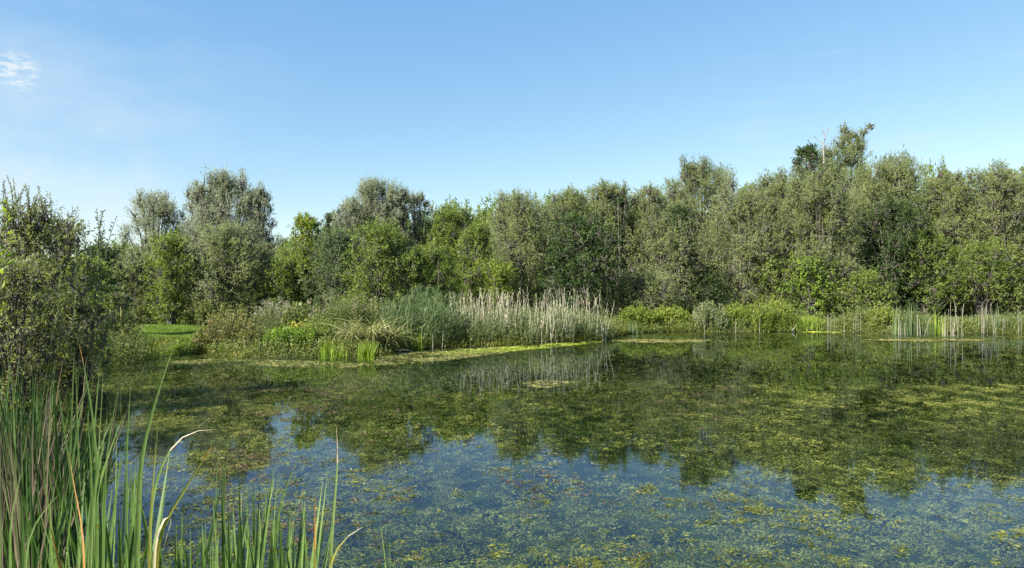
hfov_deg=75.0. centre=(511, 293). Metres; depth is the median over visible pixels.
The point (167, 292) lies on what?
young tree
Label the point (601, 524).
submerged weed
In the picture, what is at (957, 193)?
sallow tree
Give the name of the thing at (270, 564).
cattail plant
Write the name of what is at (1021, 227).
broadleaf tree
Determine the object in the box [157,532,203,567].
cattail plant
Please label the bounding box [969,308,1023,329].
cattail clump
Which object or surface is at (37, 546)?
cattail plant
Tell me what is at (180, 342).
watercress clump
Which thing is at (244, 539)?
cattail plant
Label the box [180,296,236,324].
nettle clump
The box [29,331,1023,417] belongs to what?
water
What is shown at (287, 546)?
cattail plant
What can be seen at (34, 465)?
cattail plant
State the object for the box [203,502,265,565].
cattail plant
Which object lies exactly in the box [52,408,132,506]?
cattail plant
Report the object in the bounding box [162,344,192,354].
grass tuft
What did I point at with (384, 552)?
cattail plant
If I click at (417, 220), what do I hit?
willow tree
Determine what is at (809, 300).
hazel bush
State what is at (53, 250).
broadleaf tree
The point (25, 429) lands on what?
cattail plant
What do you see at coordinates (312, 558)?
cattail plant
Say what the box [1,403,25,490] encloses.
cattail plant
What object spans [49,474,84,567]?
cattail plant
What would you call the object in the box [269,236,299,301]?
willow tree
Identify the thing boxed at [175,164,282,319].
willow tree
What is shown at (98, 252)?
ladder leaved tree
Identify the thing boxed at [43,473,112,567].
cattail plant
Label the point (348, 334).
sedge tussock
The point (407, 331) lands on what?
cattail clump
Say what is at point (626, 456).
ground
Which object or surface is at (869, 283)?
bush
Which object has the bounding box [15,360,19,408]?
cattail plant
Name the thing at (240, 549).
cattail plant
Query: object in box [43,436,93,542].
cattail plant
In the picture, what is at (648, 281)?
sallow tree
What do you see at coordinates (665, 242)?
sallow tree
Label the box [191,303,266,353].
mint clump
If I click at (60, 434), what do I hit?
cattail plant
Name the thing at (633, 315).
yellow loosestrife
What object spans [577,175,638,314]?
sallow tree
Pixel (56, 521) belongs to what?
cattail plant
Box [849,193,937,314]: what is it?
broadleaf tree
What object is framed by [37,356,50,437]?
cattail plant
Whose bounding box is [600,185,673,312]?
background tree
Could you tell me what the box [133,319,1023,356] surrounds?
bank grass
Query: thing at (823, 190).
sallow tree
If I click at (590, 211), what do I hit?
background tree
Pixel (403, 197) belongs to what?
willow tree
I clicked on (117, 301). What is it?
willow bush
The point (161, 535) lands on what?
cattail plant
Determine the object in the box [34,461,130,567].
cattail plant
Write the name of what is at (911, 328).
cattail clump
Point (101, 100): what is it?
sky
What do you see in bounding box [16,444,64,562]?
dead cattail
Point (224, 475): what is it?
cattail plant
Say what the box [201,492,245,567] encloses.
cattail plant
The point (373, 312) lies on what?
willowherb clump
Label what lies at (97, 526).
cattail plant
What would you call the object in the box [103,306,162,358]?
sedge tussock
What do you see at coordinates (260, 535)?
cattail plant
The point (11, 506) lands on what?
dead cattail
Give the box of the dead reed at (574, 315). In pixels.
[573,291,577,341]
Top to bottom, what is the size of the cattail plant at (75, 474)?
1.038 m
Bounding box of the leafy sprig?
[0,191,16,320]
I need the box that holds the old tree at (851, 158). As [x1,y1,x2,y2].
[794,119,878,309]
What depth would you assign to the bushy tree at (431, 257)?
36.46 m
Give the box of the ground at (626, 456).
[0,294,1023,567]
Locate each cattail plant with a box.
[0,349,12,443]
[0,355,13,479]
[0,363,90,521]
[0,376,35,567]
[0,406,44,552]
[0,433,91,567]
[1,368,59,439]
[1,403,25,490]
[3,398,30,489]
[3,425,76,567]
[3,431,33,565]
[4,354,24,499]
[4,366,61,556]
[4,383,30,553]
[4,397,41,557]
[4,503,89,567]
[5,412,30,506]
[5,420,38,567]
[9,477,58,567]
[10,361,55,496]
[14,371,43,518]
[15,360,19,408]
[18,376,70,567]
[18,484,73,567]
[20,449,52,567]
[22,389,61,447]
[22,418,46,555]
[27,392,94,524]
[32,391,71,496]
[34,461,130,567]
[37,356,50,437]
[40,383,119,567]
[41,371,87,567]
[41,456,138,567]
[43,357,100,480]
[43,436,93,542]
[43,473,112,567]
[48,479,158,567]
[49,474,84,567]
[51,347,123,567]
[51,456,84,567]
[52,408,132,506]
[57,424,91,529]
[65,364,85,526]
[71,412,132,556]
[71,464,135,567]
[75,420,111,484]
[79,345,117,567]
[82,426,104,494]
[87,413,123,567]
[100,453,169,567]
[101,437,125,567]
[125,334,177,567]
[130,429,215,567]
[135,466,224,567]
[146,519,201,567]
[148,418,212,567]
[153,481,171,567]
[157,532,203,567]
[169,520,205,567]
[174,482,271,567]
[177,538,212,567]
[189,506,249,567]
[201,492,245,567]
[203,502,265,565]
[208,549,225,567]
[213,474,243,567]
[214,446,228,567]
[214,529,232,567]
[221,472,273,567]
[224,486,266,567]
[228,487,259,567]
[231,479,274,567]
[238,497,296,567]
[247,510,305,567]
[247,521,276,567]
[252,505,271,567]
[256,517,276,567]
[272,454,300,567]
[278,507,292,567]
[283,504,304,567]
[285,505,328,567]
[297,529,330,567]
[301,491,307,567]
[303,471,327,567]
[313,519,315,567]
[316,427,337,567]
[329,527,361,567]
[380,524,395,567]
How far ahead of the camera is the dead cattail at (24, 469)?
5.71 m
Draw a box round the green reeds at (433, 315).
[370,284,468,347]
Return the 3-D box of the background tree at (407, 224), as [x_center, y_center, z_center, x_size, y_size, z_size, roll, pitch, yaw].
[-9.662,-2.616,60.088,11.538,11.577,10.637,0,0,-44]
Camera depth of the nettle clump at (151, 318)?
37.00 m
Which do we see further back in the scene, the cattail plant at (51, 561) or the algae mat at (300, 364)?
the algae mat at (300, 364)
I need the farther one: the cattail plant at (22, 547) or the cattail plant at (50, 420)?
the cattail plant at (50, 420)
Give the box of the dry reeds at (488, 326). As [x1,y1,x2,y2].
[444,301,616,343]
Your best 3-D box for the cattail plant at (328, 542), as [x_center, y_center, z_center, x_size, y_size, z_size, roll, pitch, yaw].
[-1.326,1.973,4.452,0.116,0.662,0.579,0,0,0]
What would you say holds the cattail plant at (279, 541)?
in the water
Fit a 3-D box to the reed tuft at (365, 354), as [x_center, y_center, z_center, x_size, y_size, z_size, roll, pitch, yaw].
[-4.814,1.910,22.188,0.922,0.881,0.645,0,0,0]
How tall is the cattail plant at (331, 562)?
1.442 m
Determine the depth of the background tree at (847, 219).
56.64 m
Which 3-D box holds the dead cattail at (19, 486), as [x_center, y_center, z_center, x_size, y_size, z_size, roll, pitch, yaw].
[-3.332,1.479,4.716,0.186,1.642,0.451,0,0,0]
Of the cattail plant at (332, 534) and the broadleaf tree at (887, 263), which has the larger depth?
the broadleaf tree at (887, 263)
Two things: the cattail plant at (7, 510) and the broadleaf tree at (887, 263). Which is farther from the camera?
the broadleaf tree at (887, 263)
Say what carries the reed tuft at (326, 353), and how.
in the water
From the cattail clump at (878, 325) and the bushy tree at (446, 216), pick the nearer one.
the cattail clump at (878, 325)
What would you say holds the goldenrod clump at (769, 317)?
on the ground at (626, 456)
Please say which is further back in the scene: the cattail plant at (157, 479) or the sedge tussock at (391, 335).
the sedge tussock at (391, 335)
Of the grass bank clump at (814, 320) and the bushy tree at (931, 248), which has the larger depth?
the bushy tree at (931, 248)
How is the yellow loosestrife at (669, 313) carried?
on the ground at (626, 456)
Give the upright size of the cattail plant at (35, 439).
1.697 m
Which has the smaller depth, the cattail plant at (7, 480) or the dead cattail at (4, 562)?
the dead cattail at (4, 562)
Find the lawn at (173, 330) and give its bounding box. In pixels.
[127,322,280,347]
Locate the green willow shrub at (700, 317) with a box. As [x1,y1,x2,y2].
[691,300,729,331]
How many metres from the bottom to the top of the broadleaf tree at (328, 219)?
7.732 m
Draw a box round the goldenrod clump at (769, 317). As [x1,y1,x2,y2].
[747,293,799,331]
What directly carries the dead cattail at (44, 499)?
in the water
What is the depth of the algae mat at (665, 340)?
30.83 m
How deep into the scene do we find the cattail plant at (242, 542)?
2.96 m
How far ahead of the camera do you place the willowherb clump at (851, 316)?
38.71 m
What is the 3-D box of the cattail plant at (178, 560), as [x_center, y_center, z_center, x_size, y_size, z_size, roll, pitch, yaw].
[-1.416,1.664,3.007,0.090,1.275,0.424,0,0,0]
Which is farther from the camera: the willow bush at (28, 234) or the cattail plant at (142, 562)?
the willow bush at (28, 234)
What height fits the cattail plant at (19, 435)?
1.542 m
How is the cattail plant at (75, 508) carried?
in the water
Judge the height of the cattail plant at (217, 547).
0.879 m
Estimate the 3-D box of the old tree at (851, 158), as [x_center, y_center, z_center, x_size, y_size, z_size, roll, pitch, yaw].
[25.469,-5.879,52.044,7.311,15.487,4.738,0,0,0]
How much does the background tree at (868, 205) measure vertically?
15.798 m
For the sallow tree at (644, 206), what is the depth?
46.45 m
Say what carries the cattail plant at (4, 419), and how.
in the water
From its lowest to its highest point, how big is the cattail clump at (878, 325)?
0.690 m
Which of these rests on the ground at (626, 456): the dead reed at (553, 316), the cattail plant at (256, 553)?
the dead reed at (553, 316)
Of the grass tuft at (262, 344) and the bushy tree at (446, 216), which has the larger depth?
the bushy tree at (446, 216)
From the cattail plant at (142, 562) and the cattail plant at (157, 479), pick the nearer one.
the cattail plant at (157, 479)
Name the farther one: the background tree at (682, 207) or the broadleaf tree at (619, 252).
the background tree at (682, 207)
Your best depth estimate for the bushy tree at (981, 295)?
43.06 m
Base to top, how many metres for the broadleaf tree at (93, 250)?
4.197 m
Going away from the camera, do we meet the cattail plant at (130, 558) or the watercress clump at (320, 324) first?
the cattail plant at (130, 558)
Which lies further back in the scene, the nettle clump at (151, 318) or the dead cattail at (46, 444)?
the nettle clump at (151, 318)
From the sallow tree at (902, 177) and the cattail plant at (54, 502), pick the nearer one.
the cattail plant at (54, 502)
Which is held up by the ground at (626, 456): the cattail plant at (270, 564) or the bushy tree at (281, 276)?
the bushy tree at (281, 276)
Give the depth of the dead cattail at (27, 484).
5.05 m
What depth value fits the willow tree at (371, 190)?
46.25 m
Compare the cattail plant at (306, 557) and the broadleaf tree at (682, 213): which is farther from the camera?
the broadleaf tree at (682, 213)
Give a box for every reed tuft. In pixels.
[317,338,344,358]
[355,340,378,359]
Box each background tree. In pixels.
[1,248,61,313]
[141,222,240,309]
[270,226,326,305]
[303,215,409,305]
[383,210,452,312]
[409,194,503,303]
[432,193,535,308]
[490,188,575,312]
[533,183,637,312]
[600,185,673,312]
[627,180,730,304]
[689,184,793,296]
[729,172,837,267]
[795,167,910,311]
[821,156,928,313]
[878,158,987,311]
[914,164,1023,312]
[965,166,1023,310]
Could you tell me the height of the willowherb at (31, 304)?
1.358 m
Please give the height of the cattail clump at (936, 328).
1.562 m
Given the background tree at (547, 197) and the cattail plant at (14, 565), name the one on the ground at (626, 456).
the background tree at (547, 197)
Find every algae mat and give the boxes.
[162,359,368,367]
[373,347,504,364]
[432,341,597,354]
[526,379,574,387]
[612,339,705,342]
[802,331,834,332]
[864,338,985,341]
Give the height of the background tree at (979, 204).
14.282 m
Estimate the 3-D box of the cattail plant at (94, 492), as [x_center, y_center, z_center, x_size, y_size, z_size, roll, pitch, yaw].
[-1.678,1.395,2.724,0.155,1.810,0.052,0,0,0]
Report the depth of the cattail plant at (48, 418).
7.56 m
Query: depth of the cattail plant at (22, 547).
3.61 m
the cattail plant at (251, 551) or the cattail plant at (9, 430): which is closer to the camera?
the cattail plant at (251, 551)
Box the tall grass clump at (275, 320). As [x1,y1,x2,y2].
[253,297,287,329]
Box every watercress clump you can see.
[160,337,196,354]
[261,322,318,347]
[299,314,338,339]
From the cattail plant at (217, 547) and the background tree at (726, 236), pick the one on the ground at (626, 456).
the background tree at (726, 236)
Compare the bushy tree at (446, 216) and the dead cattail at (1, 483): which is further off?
the bushy tree at (446, 216)
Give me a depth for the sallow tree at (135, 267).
37.40 m
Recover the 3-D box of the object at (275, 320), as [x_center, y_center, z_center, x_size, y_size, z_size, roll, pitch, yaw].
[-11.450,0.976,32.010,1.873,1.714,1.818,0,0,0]
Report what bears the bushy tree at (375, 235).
on the ground at (626, 456)
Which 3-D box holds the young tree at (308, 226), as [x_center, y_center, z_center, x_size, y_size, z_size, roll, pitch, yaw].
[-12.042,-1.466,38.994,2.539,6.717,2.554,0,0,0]
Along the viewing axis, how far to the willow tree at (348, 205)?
45.52 m
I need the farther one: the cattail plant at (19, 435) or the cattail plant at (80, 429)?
the cattail plant at (80, 429)
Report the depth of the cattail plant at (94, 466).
7.59 m
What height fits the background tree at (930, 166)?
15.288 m
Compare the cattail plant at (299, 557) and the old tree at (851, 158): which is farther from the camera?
the old tree at (851, 158)
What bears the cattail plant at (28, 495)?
in the water
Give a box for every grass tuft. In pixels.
[134,335,159,357]
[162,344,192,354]
[255,341,273,351]
[620,321,637,333]
[791,317,819,330]
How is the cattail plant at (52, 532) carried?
in the water
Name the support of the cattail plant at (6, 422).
in the water
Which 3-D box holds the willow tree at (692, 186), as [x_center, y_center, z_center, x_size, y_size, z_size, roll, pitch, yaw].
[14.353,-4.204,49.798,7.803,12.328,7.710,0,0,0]
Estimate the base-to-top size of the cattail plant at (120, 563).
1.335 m
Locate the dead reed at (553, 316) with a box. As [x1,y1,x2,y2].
[551,297,554,340]
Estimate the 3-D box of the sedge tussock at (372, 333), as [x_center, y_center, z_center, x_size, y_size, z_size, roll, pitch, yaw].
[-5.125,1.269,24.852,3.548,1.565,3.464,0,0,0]
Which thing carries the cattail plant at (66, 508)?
in the water
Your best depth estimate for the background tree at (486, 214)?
59.45 m
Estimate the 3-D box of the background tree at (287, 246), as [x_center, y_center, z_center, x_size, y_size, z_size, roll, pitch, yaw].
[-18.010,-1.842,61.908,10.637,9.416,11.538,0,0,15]
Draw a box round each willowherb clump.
[305,291,366,332]
[348,295,394,327]
[838,305,879,326]
[864,303,902,330]
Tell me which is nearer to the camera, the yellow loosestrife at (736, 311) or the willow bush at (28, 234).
the willow bush at (28, 234)
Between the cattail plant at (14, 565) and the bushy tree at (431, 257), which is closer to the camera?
the cattail plant at (14, 565)
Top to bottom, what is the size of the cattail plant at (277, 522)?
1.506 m
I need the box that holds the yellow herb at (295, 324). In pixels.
[288,318,305,329]
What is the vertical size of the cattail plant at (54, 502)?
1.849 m
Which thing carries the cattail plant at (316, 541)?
in the water
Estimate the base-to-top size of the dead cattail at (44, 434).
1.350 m
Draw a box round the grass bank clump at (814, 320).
[796,314,824,325]
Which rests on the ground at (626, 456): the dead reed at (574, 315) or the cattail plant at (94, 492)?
the dead reed at (574, 315)
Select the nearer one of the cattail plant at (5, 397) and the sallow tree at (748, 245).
the cattail plant at (5, 397)
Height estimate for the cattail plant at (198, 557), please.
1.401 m
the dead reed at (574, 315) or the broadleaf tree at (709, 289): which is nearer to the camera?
the dead reed at (574, 315)
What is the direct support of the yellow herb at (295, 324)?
on the ground at (626, 456)
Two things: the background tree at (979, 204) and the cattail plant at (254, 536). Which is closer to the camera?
the cattail plant at (254, 536)
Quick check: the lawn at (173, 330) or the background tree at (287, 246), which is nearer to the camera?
the lawn at (173, 330)
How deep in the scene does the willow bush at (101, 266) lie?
18.53 m
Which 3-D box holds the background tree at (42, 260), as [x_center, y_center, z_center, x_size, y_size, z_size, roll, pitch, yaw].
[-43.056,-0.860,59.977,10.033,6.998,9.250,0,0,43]
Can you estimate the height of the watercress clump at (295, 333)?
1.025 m
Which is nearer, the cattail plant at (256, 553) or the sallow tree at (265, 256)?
the cattail plant at (256, 553)
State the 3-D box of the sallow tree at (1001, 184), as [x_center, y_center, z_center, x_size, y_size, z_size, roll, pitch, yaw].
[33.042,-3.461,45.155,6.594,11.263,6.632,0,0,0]
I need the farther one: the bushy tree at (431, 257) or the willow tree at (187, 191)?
the willow tree at (187, 191)
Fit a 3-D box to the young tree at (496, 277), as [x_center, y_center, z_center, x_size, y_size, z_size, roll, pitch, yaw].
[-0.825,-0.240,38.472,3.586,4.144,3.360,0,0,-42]
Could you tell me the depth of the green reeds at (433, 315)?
27.98 m
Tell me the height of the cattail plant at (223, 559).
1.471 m
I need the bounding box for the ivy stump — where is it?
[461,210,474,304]
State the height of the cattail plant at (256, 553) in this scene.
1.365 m
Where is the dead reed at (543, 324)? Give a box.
[540,302,543,343]
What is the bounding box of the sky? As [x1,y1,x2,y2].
[0,0,1023,282]
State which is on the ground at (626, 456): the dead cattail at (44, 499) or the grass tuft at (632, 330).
the grass tuft at (632, 330)
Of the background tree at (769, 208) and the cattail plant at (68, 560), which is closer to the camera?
the cattail plant at (68, 560)
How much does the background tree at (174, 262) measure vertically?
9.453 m
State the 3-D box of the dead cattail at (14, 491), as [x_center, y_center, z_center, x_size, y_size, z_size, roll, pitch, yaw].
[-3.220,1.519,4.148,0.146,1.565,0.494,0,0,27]
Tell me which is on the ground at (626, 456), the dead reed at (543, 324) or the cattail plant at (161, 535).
the dead reed at (543, 324)
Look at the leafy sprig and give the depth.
4.21 m
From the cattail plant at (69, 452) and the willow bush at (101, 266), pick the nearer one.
the cattail plant at (69, 452)
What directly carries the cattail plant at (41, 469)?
in the water
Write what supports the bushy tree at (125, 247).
on the ground at (626, 456)
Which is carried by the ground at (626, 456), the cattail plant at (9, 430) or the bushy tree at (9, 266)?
the bushy tree at (9, 266)
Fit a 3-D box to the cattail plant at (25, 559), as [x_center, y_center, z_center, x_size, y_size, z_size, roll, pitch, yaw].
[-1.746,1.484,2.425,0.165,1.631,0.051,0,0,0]
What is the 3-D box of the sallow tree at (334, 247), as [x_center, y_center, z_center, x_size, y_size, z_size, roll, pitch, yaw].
[-10.123,-1.002,37.890,4.306,6.130,4.287,0,0,0]
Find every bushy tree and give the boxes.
[0,239,34,318]
[91,237,158,311]
[253,252,314,319]
[333,214,421,315]
[397,238,467,312]
[417,202,477,310]
[453,219,493,315]
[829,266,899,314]
[887,227,970,317]
[942,235,1023,317]
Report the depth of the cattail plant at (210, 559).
3.37 m
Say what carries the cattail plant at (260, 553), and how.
in the water
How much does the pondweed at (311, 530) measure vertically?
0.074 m
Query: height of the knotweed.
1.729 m
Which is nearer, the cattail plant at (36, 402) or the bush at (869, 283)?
the cattail plant at (36, 402)
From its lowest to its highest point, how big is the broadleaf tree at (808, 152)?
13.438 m
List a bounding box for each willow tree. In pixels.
[114,187,193,305]
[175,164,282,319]
[175,181,226,313]
[237,186,277,292]
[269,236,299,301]
[329,195,372,301]
[332,171,414,306]
[378,186,418,306]
[404,189,433,303]
[656,153,739,309]
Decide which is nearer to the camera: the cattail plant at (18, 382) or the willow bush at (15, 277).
the cattail plant at (18, 382)
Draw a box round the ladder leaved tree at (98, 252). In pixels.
[81,209,128,269]
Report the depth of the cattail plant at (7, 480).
5.18 m
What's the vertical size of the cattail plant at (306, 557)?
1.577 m
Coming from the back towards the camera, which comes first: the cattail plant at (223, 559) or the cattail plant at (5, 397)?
the cattail plant at (5, 397)
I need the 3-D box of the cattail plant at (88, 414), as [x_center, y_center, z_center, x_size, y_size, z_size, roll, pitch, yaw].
[-4.926,1.517,7.637,0.402,1.569,0.696,0,0,22]
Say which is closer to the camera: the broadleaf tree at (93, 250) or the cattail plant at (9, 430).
the cattail plant at (9, 430)
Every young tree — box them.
[137,228,200,324]
[285,211,326,311]
[466,255,523,316]
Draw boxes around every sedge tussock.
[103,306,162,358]
[322,316,392,344]
[342,311,412,347]
[366,319,428,349]
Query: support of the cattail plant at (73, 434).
in the water
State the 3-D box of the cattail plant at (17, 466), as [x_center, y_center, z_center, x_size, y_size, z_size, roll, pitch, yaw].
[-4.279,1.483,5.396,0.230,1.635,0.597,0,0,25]
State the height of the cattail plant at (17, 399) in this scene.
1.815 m
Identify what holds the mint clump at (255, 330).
on the ground at (626, 456)
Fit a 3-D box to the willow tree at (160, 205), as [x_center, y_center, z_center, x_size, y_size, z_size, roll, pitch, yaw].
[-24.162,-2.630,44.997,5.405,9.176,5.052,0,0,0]
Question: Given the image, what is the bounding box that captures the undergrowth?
[98,305,1023,357]
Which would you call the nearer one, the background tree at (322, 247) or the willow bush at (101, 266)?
the willow bush at (101, 266)
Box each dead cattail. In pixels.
[0,395,89,567]
[0,403,27,567]
[0,404,46,553]
[0,405,63,501]
[1,429,33,509]
[2,423,51,553]
[2,429,32,567]
[3,462,60,567]
[4,416,60,512]
[5,440,62,567]
[12,389,67,553]
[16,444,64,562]
[19,385,86,499]
[24,424,100,558]
[31,413,85,566]
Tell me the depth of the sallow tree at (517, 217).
44.20 m
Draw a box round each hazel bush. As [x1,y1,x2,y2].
[748,253,795,310]
[778,248,850,317]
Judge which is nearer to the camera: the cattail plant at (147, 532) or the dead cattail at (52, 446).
the cattail plant at (147, 532)
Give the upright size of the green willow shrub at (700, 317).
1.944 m
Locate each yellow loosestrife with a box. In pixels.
[619,304,658,326]
[649,304,693,327]
[722,300,759,327]
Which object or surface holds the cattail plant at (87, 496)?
in the water
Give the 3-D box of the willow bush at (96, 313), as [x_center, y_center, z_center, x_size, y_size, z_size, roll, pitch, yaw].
[-8.972,1.297,13.580,1.719,2.807,1.952,0,0,-41]
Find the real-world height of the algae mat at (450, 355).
0.044 m
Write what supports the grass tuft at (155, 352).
on the ground at (626, 456)
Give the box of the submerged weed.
[0,389,1023,567]
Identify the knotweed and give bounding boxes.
[279,300,324,327]
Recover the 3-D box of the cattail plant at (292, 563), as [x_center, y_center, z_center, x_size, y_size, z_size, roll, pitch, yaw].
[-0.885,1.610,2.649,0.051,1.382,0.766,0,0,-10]
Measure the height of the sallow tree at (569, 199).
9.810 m
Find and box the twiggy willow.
[1,175,62,252]
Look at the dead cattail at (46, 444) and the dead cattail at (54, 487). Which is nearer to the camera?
the dead cattail at (54, 487)
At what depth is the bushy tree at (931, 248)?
43.09 m
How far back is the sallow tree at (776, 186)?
48.30 m
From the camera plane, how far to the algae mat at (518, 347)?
26.82 m
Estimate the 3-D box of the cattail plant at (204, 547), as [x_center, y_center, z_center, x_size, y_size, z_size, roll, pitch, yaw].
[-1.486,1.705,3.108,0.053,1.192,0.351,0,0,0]
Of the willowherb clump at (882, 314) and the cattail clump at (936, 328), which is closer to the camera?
the cattail clump at (936, 328)
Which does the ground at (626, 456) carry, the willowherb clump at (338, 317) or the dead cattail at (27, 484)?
the willowherb clump at (338, 317)
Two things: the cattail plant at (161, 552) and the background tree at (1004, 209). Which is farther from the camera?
the background tree at (1004, 209)
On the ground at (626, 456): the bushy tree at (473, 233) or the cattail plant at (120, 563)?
the bushy tree at (473, 233)
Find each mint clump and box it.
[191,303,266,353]
[237,321,269,347]
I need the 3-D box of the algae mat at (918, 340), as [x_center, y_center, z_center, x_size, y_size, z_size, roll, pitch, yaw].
[19.522,2.174,31.227,6.106,0.048,2.056,0,0,0]
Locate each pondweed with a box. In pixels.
[0,384,1023,567]
[57,332,1023,384]
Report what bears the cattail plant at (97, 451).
in the water
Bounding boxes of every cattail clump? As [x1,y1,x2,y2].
[405,308,412,347]
[418,334,423,349]
[876,321,893,329]
[892,301,933,334]
[925,313,945,333]
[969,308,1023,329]
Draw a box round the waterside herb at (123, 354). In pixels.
[70,318,153,363]
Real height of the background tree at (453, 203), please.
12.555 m
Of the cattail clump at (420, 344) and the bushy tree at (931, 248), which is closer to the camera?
the cattail clump at (420, 344)
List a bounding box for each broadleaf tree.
[39,218,79,305]
[62,241,134,320]
[322,211,334,300]
[537,203,629,316]
[608,195,631,312]
[663,202,696,310]
[676,266,739,315]
[791,140,828,255]
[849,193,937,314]
[996,214,1023,313]
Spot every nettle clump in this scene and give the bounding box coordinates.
[126,299,188,324]
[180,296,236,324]
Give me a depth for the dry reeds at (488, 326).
29.93 m
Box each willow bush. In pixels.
[0,191,109,405]
[0,240,88,430]
[26,292,123,420]
[45,250,127,372]
[94,286,138,357]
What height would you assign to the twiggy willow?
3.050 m
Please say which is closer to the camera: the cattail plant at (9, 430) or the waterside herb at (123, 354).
the cattail plant at (9, 430)
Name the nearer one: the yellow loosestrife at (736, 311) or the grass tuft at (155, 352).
the grass tuft at (155, 352)
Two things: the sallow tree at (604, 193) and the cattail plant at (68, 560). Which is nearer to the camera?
the cattail plant at (68, 560)
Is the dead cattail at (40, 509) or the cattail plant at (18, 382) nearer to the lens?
the dead cattail at (40, 509)
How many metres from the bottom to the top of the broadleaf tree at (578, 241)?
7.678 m
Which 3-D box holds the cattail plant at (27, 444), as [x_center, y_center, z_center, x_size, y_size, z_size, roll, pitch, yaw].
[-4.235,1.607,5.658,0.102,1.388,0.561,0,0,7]
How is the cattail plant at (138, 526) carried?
in the water
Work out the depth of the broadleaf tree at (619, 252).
45.61 m
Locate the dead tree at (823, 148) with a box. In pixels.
[814,127,829,278]
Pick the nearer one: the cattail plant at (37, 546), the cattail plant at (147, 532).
the cattail plant at (147, 532)
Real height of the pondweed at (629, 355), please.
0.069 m
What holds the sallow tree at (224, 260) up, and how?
on the ground at (626, 456)
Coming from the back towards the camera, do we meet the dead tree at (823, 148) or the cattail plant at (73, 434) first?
the dead tree at (823, 148)
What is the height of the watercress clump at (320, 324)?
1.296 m
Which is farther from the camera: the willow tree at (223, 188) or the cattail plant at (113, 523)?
the willow tree at (223, 188)
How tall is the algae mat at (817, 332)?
0.048 m
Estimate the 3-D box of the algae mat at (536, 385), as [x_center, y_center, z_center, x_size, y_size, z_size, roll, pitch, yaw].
[0.931,2.180,16.270,1.706,0.037,1.199,0,0,-45]
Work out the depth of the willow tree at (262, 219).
42.15 m
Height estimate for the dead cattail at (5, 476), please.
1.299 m
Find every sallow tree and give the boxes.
[104,248,182,323]
[178,216,270,318]
[231,238,286,319]
[293,225,366,320]
[465,185,563,312]
[528,183,600,311]
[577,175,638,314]
[602,262,693,315]
[615,205,724,311]
[622,180,673,306]
[695,181,788,309]
[745,165,809,312]
[765,157,872,316]
[835,145,961,315]
[920,166,996,316]
[953,157,1023,316]
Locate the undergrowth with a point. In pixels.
(825, 319)
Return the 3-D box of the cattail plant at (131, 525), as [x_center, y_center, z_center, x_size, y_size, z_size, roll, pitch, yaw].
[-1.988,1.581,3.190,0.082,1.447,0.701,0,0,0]
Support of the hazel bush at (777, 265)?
on the ground at (626, 456)
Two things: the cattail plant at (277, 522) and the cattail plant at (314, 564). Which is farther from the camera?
the cattail plant at (277, 522)
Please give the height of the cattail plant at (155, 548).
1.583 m
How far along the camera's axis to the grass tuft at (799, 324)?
38.39 m

